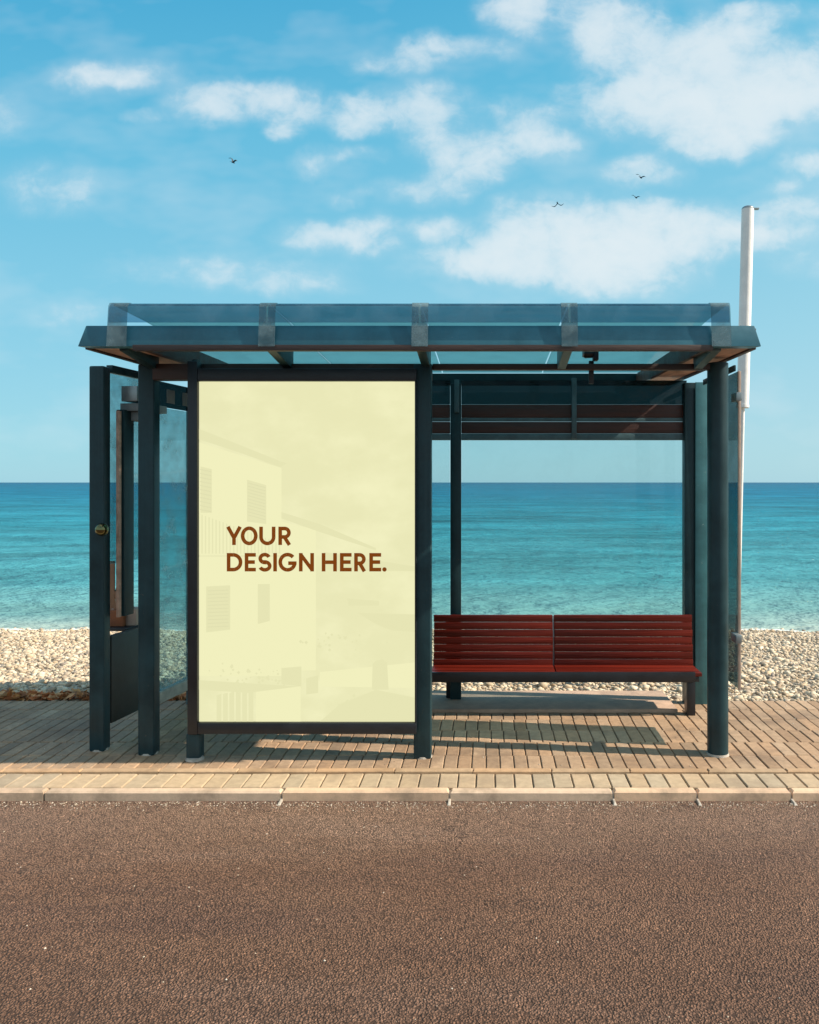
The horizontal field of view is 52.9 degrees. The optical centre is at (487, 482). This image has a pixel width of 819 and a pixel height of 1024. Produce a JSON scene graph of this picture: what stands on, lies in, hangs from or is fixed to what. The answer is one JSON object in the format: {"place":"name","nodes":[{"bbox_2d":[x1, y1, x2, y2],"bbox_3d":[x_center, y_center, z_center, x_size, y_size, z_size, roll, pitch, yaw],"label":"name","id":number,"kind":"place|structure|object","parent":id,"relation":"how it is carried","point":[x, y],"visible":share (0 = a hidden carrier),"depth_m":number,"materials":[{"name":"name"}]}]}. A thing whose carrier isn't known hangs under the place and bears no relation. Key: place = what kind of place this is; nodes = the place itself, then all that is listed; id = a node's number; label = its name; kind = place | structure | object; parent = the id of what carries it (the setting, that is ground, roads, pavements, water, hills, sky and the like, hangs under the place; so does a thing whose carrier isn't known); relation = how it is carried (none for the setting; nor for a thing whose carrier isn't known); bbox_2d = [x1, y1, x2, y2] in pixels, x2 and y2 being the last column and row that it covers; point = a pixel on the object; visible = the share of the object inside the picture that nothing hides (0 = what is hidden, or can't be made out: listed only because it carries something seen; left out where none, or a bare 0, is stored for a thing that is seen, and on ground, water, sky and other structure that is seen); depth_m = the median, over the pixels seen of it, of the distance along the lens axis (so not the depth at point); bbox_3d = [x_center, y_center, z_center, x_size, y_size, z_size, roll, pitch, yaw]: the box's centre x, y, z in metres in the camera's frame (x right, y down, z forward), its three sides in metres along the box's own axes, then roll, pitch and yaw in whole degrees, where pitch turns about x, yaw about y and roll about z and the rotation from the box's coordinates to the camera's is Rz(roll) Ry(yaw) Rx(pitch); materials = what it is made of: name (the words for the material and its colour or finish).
{"place":"outdoors","nodes":[
{"label":"outdoors","id":0,"kind":"place"},
{"bbox_2d":[110,609,125,625],"bbox_3d":[-2.309,0.843,5.115,0.104,0.100,0.110,0,0,0],"label":"cardboard box","id":1,"kind":"object","parent":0,"point":[117,621],"visible":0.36,"depth_m":5.06,"materials":[{"name":"brown cardboard"}]},
{"bbox_2d":[0,800,818,1023],"bbox_3d":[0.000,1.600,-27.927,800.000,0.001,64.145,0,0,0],"label":"road","id":2,"kind":"structure","parent":0,"point":[390,956],"depth_m":3.04,"materials":[{"name":"asphalt"}]},
{"bbox_2d":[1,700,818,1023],"bbox_3d":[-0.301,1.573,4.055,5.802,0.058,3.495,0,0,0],"label":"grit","id":3,"kind":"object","parent":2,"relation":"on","point":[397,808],"visible":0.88,"depth_m":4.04,"materials":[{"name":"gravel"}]},
{"bbox_2d":[281,790,791,797],"bbox_3d":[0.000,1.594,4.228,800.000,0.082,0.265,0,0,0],"label":"kerb bed","id":4,"kind":"object","parent":2,"relation":"on","point":[611,790],"visible":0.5,"depth_m":4.12,"materials":[{"name":"concrete"}]},
{"bbox_2d":[0,774,818,789],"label":"kerb setts","id":5,"kind":"structure","parent":4,"relation":"on","point":[449,781],"depth_m":4.25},
{"bbox_2d":[0,788,818,800],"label":"kerb","id":6,"kind":"structure","parent":4,"relation":"on","point":[397,794],"depth_m":4.10,"materials":[{"name":"concrete"}]},
{"bbox_2d":[0,482,818,631],"bbox_3d":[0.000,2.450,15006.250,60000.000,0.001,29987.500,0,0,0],"label":"sea","id":7,"kind":"structure","parent":0,"point":[571,548],"depth_m":28.96,"materials":[{"name":"liquid"}]},
{"bbox_2d":[4,628,806,631],"bbox_3d":[-1.008,2.439,13.477,25.983,0.011,0.815,0,0,2],"label":"foam","id":8,"kind":"object","parent":7,"relation":"on","point":[432,628],"visible":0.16,"depth_m":13.51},
{"bbox_2d":[0,701,818,788],"bbox_3d":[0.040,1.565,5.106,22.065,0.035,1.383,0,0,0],"label":"pavement","id":9,"kind":"structure","parent":0,"point":[679,737],"depth_m":4.87,"materials":[{"name":"brick"}]},
{"bbox_2d":[185,359,416,762],"bbox_3d":[-1.044,0.432,4.590,1.293,2.244,0.141,0,0,0],"label":"advert display","id":10,"kind":"object","parent":9,"relation":"on","point":[302,550],"visible":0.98,"depth_m":4.56,"materials":[{"name":"printed cream poster"},{"name":"glass"},{"name":"black paint"}]},
{"bbox_2d":[0,768,818,774],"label":"edging course","id":11,"kind":"object","parent":9,"relation":"on","point":[440,771],"visible":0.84,"depth_m":4.37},
{"bbox_2d":[78,303,760,759],"bbox_3d":[-0.453,0.313,5.237,3.975,2.482,2.146,0,0,0],"label":"bus shelter","id":12,"kind":"object","parent":9,"relation":"on","point":[616,371],"visible":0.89,"depth_m":4.67,"materials":[{"name":"teal paint"}]},
{"bbox_2d":[110,561,114,609],"bbox_3d":[-2.412,0.697,5.197,0.076,0.393,0.015,0,0,0],"label":"cardboard sheet","id":13,"kind":"object","parent":12,"relation":"on","point":[112,584],"visible":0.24,"depth_m":5.19,"materials":[{"name":"brown cardboard"}]},
{"bbox_2d":[126,607,137,625],"bbox_3d":[-2.229,0.840,5.145,0.076,0.105,0.110,0,0,0],"label":"cardboard box","id":14,"kind":"object","parent":12,"relation":"on","point":[131,619],"visible":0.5,"depth_m":5.09,"materials":[{"name":"cardboard"}]},
{"bbox_2d":[432,691,677,714],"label":"concrete plinth","id":15,"kind":"structure","parent":9,"relation":"on","point":[548,702],"depth_m":5.67,"materials":[{"name":"beige concrete"}]},
{"bbox_2d":[432,615,701,715],"bbox_3d":[0.520,1.236,5.623,1.801,0.628,0.474,0,0,0],"label":"bench","id":16,"kind":"object","parent":9,"relation":"on","point":[552,634],"visible":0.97,"depth_m":5.66,"materials":[{"name":"red wood"}]},
{"bbox_2d":[0,627,818,701],"bbox_3d":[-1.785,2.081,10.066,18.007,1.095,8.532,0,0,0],"label":"pebbles","id":17,"kind":"object","parent":0,"point":[779,649],"visible":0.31,"depth_m":7.66,"materials":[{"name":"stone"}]},
{"bbox_2d":[0,687,185,700],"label":"dry leaves","id":18,"kind":"object","parent":17,"relation":"on","point":[27,695],"visible":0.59,"depth_m":5.86,"materials":[{"name":"brown plant"}]},
{"bbox_2d":[737,205,758,555],"bbox_3d":[2.010,-0.285,6.350,0.192,3.731,0.098,0,0,0],"label":"white pole","id":19,"kind":"object","parent":17,"relation":"on","point":[746,259],"visible":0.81,"depth_m":6.31,"materials":[{"name":"metal"}]},
{"bbox_2d":[0,0,818,481],"label":"sky","id":20,"kind":"structure","parent":0,"point":[420,152],"materials":[{"name":"blue"}]}
]}

